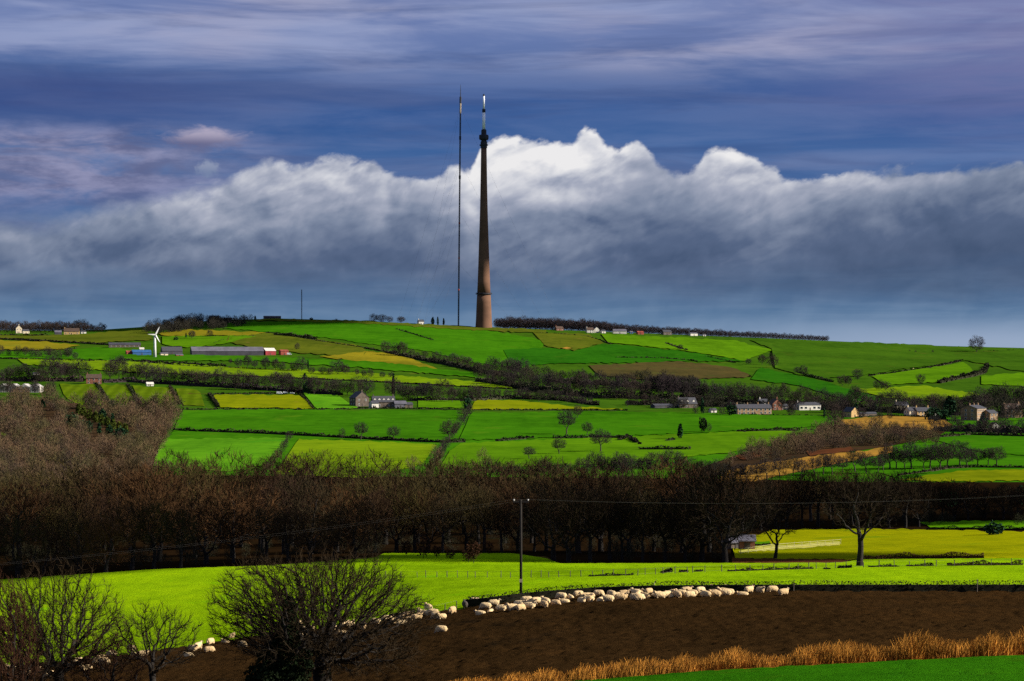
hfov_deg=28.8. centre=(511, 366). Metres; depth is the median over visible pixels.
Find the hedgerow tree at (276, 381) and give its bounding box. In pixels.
[274,371,287,386]
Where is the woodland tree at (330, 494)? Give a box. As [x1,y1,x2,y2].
[291,478,356,527]
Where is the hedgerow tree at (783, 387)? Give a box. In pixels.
[778,381,790,398]
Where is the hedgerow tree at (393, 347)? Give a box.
[390,342,401,353]
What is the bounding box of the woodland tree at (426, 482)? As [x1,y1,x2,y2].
[384,463,452,542]
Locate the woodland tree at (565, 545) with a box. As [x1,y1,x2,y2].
[530,480,605,561]
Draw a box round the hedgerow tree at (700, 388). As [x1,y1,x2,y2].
[696,383,708,396]
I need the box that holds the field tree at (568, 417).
[557,408,577,433]
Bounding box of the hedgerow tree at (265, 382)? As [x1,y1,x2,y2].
[260,375,273,387]
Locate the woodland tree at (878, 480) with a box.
[857,472,894,501]
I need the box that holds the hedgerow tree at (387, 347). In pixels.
[380,341,390,350]
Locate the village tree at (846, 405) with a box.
[842,401,850,408]
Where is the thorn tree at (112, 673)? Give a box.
[58,626,149,680]
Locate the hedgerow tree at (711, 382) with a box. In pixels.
[702,380,720,397]
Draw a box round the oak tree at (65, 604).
[0,553,137,680]
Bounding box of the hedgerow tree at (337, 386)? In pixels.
[330,380,343,394]
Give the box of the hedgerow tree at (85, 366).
[69,356,93,378]
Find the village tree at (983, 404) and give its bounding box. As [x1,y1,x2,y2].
[972,394,988,408]
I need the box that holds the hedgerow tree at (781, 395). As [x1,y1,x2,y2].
[774,389,784,401]
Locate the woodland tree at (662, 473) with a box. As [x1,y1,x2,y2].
[641,452,706,533]
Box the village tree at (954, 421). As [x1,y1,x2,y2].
[949,416,959,427]
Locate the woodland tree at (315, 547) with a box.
[271,506,344,560]
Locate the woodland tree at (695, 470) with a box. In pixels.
[668,461,720,498]
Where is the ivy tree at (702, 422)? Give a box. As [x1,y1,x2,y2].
[699,417,706,430]
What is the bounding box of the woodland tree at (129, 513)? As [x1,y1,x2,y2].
[111,493,151,547]
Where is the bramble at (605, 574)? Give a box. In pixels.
[588,572,633,575]
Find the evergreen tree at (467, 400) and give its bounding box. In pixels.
[463,396,471,409]
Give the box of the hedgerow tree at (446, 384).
[433,377,453,397]
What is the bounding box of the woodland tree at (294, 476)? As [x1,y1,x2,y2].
[248,470,331,545]
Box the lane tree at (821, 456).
[816,453,828,473]
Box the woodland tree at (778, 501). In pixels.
[755,480,797,526]
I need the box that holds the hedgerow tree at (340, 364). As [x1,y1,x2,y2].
[330,359,344,373]
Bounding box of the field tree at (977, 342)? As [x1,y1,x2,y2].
[969,335,985,351]
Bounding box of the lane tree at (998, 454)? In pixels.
[984,445,1006,464]
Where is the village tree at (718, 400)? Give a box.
[714,394,724,406]
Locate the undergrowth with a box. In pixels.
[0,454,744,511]
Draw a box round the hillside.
[0,319,1023,416]
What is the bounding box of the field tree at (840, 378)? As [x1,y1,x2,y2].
[836,375,847,385]
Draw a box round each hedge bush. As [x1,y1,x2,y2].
[439,436,451,446]
[455,416,467,424]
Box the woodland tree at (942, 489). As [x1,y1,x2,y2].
[929,481,953,515]
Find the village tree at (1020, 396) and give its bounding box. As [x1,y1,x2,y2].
[1011,385,1023,404]
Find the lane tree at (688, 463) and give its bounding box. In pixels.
[675,455,698,476]
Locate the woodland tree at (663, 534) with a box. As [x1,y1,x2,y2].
[648,497,683,561]
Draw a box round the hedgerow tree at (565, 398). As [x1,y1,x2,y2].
[563,393,571,402]
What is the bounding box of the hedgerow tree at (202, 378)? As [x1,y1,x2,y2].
[192,369,205,382]
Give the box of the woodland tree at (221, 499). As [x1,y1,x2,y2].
[207,487,240,531]
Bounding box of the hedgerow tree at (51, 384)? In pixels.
[44,380,56,391]
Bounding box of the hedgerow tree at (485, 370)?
[478,360,492,376]
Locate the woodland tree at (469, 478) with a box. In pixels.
[435,466,493,533]
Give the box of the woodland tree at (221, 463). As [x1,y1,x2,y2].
[187,444,263,511]
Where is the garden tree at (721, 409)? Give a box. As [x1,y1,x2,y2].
[719,403,724,413]
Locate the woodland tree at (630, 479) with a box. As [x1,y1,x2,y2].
[616,475,681,518]
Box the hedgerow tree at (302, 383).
[296,374,310,388]
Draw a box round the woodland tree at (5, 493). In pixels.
[0,481,12,505]
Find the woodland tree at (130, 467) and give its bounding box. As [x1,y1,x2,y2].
[78,449,171,524]
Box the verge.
[562,654,1018,680]
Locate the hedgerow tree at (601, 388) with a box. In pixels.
[594,375,607,391]
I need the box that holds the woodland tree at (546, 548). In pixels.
[524,479,565,550]
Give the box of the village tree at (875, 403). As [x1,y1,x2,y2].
[868,399,882,412]
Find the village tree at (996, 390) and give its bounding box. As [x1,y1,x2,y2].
[987,384,1008,409]
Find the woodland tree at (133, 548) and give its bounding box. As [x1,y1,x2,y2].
[99,496,166,569]
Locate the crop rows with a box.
[628,654,1021,680]
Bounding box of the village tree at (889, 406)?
[880,397,895,412]
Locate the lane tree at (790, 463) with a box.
[783,455,803,475]
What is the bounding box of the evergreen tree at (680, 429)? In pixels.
[677,423,682,437]
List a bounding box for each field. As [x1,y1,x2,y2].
[0,329,153,342]
[0,340,76,349]
[0,347,477,376]
[0,590,1023,680]
[19,358,511,388]
[60,383,107,404]
[101,384,133,402]
[132,385,175,404]
[153,437,284,470]
[159,329,265,335]
[162,335,254,347]
[174,409,461,440]
[176,388,204,405]
[214,394,311,408]
[224,321,543,367]
[226,333,365,354]
[256,318,545,332]
[278,439,435,477]
[304,393,356,408]
[322,351,436,368]
[418,396,461,407]
[441,430,811,467]
[460,411,826,439]
[472,399,621,409]
[504,344,746,364]
[533,332,602,350]
[572,655,1023,680]
[589,361,750,378]
[602,334,771,360]
[727,446,892,480]
[732,558,850,562]
[733,528,1023,559]
[736,446,784,459]
[739,541,839,551]
[751,339,1023,378]
[751,367,879,400]
[806,446,852,455]
[842,416,951,429]
[855,385,972,400]
[870,362,973,384]
[878,467,931,476]
[906,469,1023,481]
[920,520,1023,527]
[932,435,1023,454]
[981,372,1023,385]
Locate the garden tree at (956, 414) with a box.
[952,411,960,420]
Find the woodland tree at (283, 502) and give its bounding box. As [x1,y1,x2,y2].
[252,474,322,553]
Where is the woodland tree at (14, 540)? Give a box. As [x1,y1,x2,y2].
[0,509,53,577]
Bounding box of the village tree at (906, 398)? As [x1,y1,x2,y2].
[903,397,916,405]
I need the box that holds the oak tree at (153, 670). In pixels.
[97,598,205,680]
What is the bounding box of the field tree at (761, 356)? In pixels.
[758,354,765,362]
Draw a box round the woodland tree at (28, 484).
[4,476,53,504]
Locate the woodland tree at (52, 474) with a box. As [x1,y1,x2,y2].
[13,454,104,535]
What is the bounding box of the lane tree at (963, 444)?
[950,440,972,465]
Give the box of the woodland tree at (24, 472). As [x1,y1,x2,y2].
[0,464,55,506]
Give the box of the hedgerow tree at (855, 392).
[847,385,861,399]
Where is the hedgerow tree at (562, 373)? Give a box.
[558,370,565,377]
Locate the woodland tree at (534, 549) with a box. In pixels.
[516,501,551,551]
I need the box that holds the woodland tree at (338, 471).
[328,467,388,495]
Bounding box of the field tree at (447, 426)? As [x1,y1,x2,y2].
[438,419,459,440]
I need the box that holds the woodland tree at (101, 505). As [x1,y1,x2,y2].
[80,493,123,561]
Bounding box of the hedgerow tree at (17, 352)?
[13,345,21,354]
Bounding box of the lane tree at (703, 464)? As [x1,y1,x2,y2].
[699,460,709,466]
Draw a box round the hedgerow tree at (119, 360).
[108,355,128,378]
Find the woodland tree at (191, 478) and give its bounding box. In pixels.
[125,460,238,546]
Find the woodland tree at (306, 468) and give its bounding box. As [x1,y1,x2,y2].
[256,451,338,504]
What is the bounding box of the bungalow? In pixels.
[793,400,820,409]
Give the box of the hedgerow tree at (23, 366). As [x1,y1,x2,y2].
[16,362,29,377]
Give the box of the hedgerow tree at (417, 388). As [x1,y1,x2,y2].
[416,382,428,395]
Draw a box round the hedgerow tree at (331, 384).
[325,380,336,389]
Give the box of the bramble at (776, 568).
[728,565,812,570]
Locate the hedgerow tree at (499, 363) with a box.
[492,358,505,371]
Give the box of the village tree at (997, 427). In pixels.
[992,420,1002,431]
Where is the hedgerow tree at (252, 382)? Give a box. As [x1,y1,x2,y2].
[242,372,259,388]
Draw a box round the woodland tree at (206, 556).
[167,491,247,563]
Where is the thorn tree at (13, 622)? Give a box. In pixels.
[0,562,44,680]
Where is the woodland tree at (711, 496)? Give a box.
[678,467,737,551]
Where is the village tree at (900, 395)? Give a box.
[893,390,908,401]
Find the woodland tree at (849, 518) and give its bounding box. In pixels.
[835,482,863,519]
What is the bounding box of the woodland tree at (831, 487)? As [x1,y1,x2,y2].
[816,478,847,526]
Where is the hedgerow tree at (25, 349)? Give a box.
[22,346,29,355]
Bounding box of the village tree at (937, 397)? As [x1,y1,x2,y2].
[930,393,944,408]
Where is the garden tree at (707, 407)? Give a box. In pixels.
[702,400,712,412]
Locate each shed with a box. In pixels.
[131,350,150,354]
[263,316,280,318]
[405,402,412,407]
[859,412,877,415]
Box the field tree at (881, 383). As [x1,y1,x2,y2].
[873,378,884,388]
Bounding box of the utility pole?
[513,499,528,591]
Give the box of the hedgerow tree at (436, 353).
[432,351,442,361]
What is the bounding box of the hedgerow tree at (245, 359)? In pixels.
[242,355,252,367]
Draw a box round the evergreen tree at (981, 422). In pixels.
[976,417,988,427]
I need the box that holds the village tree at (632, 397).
[628,393,639,402]
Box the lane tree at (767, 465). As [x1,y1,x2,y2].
[757,457,777,479]
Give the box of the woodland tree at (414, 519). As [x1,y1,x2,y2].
[391,486,440,551]
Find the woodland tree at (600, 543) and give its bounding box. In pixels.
[564,464,637,551]
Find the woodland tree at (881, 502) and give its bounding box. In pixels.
[859,481,896,520]
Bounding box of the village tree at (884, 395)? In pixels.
[877,393,892,403]
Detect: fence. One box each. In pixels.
[385,567,687,577]
[692,558,1011,572]
[740,539,840,553]
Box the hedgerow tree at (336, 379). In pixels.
[330,378,343,389]
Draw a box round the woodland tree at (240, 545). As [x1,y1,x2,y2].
[209,486,270,546]
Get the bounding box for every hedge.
[0,333,48,335]
[0,337,107,344]
[0,347,75,350]
[0,357,364,373]
[94,382,108,402]
[122,358,226,365]
[126,383,136,402]
[127,371,510,388]
[168,384,180,403]
[173,427,465,442]
[182,406,464,409]
[207,392,220,406]
[212,392,303,394]
[266,332,383,351]
[273,332,317,338]
[299,393,313,408]
[396,328,433,339]
[463,579,1023,607]
[474,408,627,410]
[495,434,627,440]
[539,332,612,343]
[617,434,641,443]
[621,356,697,361]
[638,445,690,448]
[665,342,687,350]
[721,413,822,415]
[736,426,802,431]
[796,371,833,381]
[855,414,947,420]
[868,359,962,375]
[899,464,1023,475]
[926,525,1023,529]
[936,362,989,382]
[938,431,1023,436]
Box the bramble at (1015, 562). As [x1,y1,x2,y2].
[947,560,1022,565]
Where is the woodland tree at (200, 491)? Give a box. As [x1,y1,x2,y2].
[170,479,245,548]
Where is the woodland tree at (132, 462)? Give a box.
[116,458,146,487]
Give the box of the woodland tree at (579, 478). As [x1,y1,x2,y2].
[564,467,599,492]
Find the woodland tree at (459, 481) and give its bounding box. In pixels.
[400,456,493,541]
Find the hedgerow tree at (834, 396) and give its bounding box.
[831,391,842,399]
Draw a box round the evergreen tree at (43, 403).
[40,399,45,407]
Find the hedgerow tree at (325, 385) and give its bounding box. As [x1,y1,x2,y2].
[318,377,330,390]
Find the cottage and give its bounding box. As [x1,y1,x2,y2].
[146,382,153,385]
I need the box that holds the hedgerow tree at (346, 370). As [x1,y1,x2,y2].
[341,365,349,373]
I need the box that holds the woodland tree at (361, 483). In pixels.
[342,470,429,543]
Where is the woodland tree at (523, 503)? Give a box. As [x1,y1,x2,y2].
[510,481,549,542]
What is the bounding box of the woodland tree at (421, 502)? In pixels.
[388,486,464,551]
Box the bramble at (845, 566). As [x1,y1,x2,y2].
[837,564,851,567]
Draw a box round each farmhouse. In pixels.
[371,394,394,407]
[661,330,671,334]
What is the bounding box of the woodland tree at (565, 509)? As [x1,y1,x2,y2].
[530,481,582,532]
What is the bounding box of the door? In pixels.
[744,543,749,548]
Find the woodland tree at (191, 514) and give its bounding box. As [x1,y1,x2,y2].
[169,500,218,556]
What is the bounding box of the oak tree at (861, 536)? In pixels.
[820,468,902,565]
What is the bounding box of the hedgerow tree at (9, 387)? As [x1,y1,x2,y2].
[4,381,15,391]
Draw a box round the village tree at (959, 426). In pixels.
[955,420,965,429]
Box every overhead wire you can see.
[2,499,526,564]
[9,499,512,562]
[519,495,1016,503]
[533,496,1011,503]
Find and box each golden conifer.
[75,403,80,414]
[80,405,86,416]
[86,408,92,419]
[92,411,98,422]
[98,413,104,424]
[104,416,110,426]
[111,418,115,429]
[116,421,122,428]
[122,423,128,432]
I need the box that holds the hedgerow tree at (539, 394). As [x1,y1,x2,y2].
[534,390,543,398]
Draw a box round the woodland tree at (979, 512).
[968,483,997,517]
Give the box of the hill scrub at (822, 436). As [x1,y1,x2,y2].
[721,415,940,463]
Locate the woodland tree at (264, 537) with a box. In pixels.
[245,507,288,561]
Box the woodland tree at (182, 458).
[148,448,201,492]
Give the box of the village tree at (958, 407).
[955,403,964,415]
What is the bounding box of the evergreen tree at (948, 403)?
[943,395,956,417]
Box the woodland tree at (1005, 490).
[991,483,1013,508]
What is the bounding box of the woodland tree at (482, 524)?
[462,486,511,551]
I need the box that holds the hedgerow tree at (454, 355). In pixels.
[448,353,459,362]
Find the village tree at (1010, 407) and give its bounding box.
[1006,401,1019,418]
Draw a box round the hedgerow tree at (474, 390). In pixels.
[465,383,481,400]
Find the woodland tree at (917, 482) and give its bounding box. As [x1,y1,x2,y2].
[903,475,931,499]
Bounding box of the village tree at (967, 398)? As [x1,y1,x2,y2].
[961,388,981,405]
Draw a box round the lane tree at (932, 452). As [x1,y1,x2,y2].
[920,443,942,467]
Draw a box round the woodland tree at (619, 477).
[578,461,642,497]
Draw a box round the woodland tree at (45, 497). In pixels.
[8,487,85,544]
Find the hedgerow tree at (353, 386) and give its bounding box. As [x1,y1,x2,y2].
[349,376,366,392]
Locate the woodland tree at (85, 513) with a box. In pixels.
[47,493,114,560]
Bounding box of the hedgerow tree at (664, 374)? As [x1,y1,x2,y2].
[651,369,671,393]
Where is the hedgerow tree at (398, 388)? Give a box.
[394,383,408,397]
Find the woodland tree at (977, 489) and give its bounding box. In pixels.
[946,481,990,519]
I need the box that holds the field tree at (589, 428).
[581,421,593,435]
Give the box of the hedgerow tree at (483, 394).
[475,386,486,396]
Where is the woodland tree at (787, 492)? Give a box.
[761,467,810,527]
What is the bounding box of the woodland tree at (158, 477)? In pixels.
[105,460,191,549]
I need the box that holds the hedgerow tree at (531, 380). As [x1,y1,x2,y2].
[530,375,540,391]
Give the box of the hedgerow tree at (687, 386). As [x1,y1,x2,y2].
[680,382,690,394]
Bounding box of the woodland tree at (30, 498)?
[0,479,56,567]
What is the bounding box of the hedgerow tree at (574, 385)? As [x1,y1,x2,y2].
[571,378,580,390]
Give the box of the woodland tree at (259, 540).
[227,480,292,547]
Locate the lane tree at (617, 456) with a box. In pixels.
[609,451,639,471]
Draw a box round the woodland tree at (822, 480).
[796,468,837,526]
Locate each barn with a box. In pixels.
[54,330,61,334]
[108,342,140,347]
[160,347,182,353]
[190,347,263,354]
[263,348,275,354]
[279,350,288,354]
[393,401,406,407]
[612,329,626,333]
[650,404,677,407]
[843,407,858,416]
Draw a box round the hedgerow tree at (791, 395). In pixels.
[787,390,796,402]
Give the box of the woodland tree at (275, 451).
[245,449,309,498]
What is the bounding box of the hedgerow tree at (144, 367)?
[137,359,155,378]
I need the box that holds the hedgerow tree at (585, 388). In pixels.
[578,377,592,391]
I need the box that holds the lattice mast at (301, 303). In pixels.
[301,289,301,318]
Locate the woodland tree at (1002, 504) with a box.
[985,482,1017,518]
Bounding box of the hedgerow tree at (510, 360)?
[504,356,517,371]
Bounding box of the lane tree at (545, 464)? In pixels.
[534,457,553,471]
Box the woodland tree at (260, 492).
[239,483,288,553]
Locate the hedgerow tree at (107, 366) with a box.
[102,360,118,378]
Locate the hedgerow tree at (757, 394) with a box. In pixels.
[753,387,764,400]
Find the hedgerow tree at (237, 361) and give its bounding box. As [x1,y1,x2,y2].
[233,358,242,366]
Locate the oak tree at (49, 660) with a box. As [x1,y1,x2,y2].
[0,598,69,680]
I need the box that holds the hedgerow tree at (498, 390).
[493,388,502,396]
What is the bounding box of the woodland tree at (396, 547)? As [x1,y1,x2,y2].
[363,478,430,551]
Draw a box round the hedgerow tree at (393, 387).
[383,377,402,394]
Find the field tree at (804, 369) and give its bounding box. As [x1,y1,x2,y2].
[799,365,806,373]
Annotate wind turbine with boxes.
[148,328,159,356]
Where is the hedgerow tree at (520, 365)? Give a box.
[511,358,530,370]
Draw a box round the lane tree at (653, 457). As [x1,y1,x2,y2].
[642,451,669,471]
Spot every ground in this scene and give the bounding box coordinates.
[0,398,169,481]
[305,413,956,661]
[690,427,945,474]
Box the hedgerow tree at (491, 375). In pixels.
[485,371,496,383]
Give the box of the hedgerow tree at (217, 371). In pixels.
[212,367,227,381]
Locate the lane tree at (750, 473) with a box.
[740,463,754,475]
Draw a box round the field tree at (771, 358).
[765,353,778,367]
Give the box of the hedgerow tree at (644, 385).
[638,380,652,395]
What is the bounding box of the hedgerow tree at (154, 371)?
[144,365,163,381]
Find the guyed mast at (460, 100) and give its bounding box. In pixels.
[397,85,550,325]
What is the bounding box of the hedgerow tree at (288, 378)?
[279,372,294,391]
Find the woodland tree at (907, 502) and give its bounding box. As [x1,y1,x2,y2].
[887,481,920,527]
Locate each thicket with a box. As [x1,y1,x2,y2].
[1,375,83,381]
[102,376,342,394]
[339,428,345,437]
[384,350,515,375]
[405,455,421,469]
[409,393,599,405]
[428,444,444,460]
[457,407,465,417]
[475,377,862,405]
[477,448,490,463]
[546,377,703,393]
[627,398,999,415]
[932,424,1023,432]
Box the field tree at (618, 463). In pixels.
[609,457,628,472]
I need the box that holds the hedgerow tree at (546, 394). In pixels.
[541,388,552,400]
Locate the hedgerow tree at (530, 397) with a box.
[526,391,533,399]
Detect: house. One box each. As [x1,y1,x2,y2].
[16,325,21,332]
[64,327,79,334]
[86,372,101,383]
[349,390,368,406]
[369,401,378,407]
[554,326,563,330]
[585,327,593,332]
[675,395,697,407]
[734,402,771,413]
[769,397,781,409]
[903,405,915,415]
[915,405,929,415]
[983,410,997,419]
[1000,401,1022,417]
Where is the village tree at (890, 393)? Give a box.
[883,387,902,404]
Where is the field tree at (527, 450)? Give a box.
[523,446,535,458]
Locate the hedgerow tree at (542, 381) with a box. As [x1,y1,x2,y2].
[535,371,550,389]
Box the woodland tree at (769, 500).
[741,480,783,529]
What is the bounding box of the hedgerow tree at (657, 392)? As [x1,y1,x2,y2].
[649,374,665,393]
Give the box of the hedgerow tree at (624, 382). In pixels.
[613,373,630,398]
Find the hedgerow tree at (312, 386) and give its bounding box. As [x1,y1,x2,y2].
[305,375,322,393]
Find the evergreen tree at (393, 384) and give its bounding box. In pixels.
[391,374,395,395]
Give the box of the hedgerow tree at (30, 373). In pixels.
[24,366,38,379]
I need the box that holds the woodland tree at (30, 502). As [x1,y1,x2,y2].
[8,482,59,540]
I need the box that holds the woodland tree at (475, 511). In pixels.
[454,486,499,543]
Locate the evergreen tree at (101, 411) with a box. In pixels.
[98,408,106,418]
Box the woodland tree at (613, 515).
[597,497,642,561]
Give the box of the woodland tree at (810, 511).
[791,468,828,520]
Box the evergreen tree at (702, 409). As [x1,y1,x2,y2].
[700,398,704,412]
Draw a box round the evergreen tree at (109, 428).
[105,425,113,435]
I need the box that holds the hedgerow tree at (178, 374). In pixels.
[170,369,185,381]
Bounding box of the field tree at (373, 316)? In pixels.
[369,313,377,320]
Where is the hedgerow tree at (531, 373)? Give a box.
[522,366,535,382]
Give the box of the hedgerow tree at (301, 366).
[295,356,307,370]
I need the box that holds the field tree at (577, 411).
[573,404,582,417]
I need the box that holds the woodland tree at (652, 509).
[632,494,669,532]
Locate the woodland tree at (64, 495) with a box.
[42,475,129,544]
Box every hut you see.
[722,538,737,548]
[737,535,755,548]
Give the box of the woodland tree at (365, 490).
[330,480,406,531]
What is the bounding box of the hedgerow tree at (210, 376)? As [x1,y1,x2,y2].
[204,370,219,384]
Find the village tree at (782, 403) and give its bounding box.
[776,398,786,410]
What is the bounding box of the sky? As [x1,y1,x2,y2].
[0,0,1023,347]
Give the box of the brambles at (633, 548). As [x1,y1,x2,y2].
[3,500,1023,570]
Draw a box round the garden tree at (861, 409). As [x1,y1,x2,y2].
[855,406,865,417]
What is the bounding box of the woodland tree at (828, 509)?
[810,474,852,518]
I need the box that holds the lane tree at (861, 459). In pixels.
[854,453,875,471]
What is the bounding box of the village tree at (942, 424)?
[938,419,947,431]
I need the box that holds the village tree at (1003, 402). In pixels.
[991,395,1017,413]
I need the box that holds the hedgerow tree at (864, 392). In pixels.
[854,385,867,400]
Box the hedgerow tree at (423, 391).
[418,382,433,400]
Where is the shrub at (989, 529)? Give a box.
[983,520,1004,534]
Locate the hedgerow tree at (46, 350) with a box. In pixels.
[43,345,50,355]
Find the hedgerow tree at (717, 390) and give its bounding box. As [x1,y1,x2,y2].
[709,383,725,402]
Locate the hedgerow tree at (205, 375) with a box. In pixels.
[200,370,210,381]
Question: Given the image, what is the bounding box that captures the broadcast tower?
[475,94,491,327]
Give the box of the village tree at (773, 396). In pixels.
[766,392,777,403]
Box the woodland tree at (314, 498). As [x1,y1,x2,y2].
[258,478,355,553]
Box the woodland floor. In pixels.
[0,475,1023,578]
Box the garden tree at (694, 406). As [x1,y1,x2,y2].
[692,405,698,413]
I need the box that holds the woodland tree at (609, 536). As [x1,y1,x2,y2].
[588,482,634,561]
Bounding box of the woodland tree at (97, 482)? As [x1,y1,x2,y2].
[62,455,147,550]
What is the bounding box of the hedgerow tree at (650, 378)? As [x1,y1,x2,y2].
[643,375,657,394]
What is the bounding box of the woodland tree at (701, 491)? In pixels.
[666,467,746,533]
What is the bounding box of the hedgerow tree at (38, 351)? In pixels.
[34,349,42,356]
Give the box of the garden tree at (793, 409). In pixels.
[785,404,795,414]
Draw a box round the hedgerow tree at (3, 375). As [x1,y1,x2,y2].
[0,371,5,379]
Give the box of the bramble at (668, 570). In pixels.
[660,568,672,572]
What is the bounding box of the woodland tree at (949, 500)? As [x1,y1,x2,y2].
[936,483,971,518]
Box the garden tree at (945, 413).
[940,407,949,418]
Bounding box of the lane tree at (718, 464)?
[708,459,729,476]
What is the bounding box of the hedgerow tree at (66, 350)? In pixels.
[62,349,72,356]
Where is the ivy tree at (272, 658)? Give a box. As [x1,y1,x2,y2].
[230,572,344,680]
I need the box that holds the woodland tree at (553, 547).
[502,472,597,560]
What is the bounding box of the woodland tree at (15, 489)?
[0,476,66,551]
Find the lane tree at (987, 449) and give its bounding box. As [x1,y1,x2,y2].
[980,448,994,464]
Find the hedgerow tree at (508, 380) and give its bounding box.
[502,372,515,387]
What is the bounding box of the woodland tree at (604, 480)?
[527,463,632,552]
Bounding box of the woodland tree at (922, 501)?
[906,480,955,519]
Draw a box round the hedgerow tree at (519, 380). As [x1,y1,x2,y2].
[514,371,528,387]
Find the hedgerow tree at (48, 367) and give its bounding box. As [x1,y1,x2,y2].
[33,354,64,379]
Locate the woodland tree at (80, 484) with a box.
[57,465,115,536]
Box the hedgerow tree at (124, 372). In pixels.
[121,366,134,379]
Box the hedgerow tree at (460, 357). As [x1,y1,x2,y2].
[455,354,464,363]
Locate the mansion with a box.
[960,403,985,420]
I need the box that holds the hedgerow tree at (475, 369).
[472,363,482,377]
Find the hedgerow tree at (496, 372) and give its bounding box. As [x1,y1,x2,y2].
[491,369,499,381]
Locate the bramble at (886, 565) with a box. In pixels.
[868,563,898,566]
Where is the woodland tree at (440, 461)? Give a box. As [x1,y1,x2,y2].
[404,457,465,496]
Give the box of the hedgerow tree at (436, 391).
[427,384,442,398]
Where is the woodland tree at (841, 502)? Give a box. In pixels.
[831,478,856,526]
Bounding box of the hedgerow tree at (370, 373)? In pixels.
[366,368,372,376]
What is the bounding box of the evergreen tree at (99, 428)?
[97,422,101,433]
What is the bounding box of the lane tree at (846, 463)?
[835,456,850,470]
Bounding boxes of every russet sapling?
[400,541,412,554]
[415,536,430,557]
[431,544,441,555]
[445,548,455,558]
[462,547,471,561]
[465,542,481,562]
[482,540,493,552]
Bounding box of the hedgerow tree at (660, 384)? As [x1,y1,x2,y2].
[655,374,676,393]
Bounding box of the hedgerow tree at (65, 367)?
[59,361,71,377]
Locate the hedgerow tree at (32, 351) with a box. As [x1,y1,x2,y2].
[28,348,35,355]
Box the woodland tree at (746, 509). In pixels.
[729,481,759,526]
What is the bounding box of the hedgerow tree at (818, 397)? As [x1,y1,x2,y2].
[813,394,823,402]
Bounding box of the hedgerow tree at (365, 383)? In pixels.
[356,377,375,393]
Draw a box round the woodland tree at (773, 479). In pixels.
[763,475,780,493]
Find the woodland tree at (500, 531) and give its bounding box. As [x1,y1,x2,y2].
[484,499,519,551]
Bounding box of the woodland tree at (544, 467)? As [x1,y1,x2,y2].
[508,458,576,487]
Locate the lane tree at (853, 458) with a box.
[843,448,864,471]
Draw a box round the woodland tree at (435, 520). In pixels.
[423,494,465,552]
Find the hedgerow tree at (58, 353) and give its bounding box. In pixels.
[54,349,62,358]
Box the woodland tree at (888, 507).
[864,471,915,527]
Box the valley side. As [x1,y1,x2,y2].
[154,411,1023,481]
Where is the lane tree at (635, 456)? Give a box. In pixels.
[625,455,640,473]
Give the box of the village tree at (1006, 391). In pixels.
[996,378,1020,403]
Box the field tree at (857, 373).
[852,369,862,379]
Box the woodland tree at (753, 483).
[741,477,787,520]
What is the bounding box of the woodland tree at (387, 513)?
[343,490,401,552]
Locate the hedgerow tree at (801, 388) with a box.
[794,384,811,401]
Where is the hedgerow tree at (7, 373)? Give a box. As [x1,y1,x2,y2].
[0,368,15,378]
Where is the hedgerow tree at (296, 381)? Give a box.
[290,379,301,391]
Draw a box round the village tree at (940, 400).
[936,394,946,404]
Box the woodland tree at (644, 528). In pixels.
[622,500,663,561]
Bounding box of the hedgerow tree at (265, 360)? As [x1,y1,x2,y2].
[260,356,269,368]
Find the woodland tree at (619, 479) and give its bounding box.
[597,469,637,493]
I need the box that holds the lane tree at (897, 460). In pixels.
[888,447,906,467]
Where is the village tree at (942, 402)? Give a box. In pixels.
[939,398,945,409]
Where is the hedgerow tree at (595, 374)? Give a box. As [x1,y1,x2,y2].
[590,370,605,382]
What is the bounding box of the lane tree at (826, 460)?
[822,453,843,472]
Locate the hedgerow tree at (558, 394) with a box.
[553,390,563,400]
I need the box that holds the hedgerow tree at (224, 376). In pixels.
[219,370,234,384]
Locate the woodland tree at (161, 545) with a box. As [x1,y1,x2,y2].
[112,479,205,560]
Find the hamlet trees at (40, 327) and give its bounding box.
[0,318,107,332]
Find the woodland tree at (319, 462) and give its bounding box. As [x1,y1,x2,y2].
[291,448,346,485]
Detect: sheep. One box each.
[188,644,197,650]
[194,640,202,649]
[203,646,214,651]
[206,638,214,643]
[424,602,432,609]
[428,608,438,614]
[434,625,447,632]
[436,613,446,618]
[448,606,455,613]
[462,599,467,607]
[474,610,485,614]
[479,602,491,608]
[488,598,500,604]
[495,604,506,610]
[505,603,516,610]
[513,600,524,603]
[515,604,525,609]
[520,596,531,600]
[524,601,536,608]
[530,597,540,602]
[540,596,550,602]
[540,600,547,606]
[550,599,560,604]
[555,592,566,598]
[557,598,569,602]
[573,590,582,595]
[577,597,585,601]
[587,596,593,601]
[593,590,604,595]
[600,594,613,600]
[606,590,614,594]
[614,592,628,600]
[629,593,641,599]
[630,588,640,592]
[633,593,644,599]
[640,591,649,597]
[644,588,652,592]
[652,591,665,597]
[663,589,672,596]
[672,589,681,597]
[675,589,685,595]
[681,586,692,590]
[684,591,695,596]
[695,586,704,592]
[700,589,710,595]
[708,589,721,595]
[717,588,731,594]
[735,591,748,594]
[744,585,754,591]
[756,586,764,592]
[766,586,777,591]
[778,587,789,595]
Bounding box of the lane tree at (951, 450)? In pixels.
[937,442,958,464]
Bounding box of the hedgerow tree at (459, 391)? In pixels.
[455,386,466,397]
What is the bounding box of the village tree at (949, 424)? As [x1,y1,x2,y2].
[944,423,952,431]
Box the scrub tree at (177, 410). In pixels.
[169,406,181,419]
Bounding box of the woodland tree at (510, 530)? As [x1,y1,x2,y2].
[489,478,546,551]
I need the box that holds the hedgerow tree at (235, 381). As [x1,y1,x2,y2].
[232,370,252,389]
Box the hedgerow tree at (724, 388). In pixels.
[718,381,730,396]

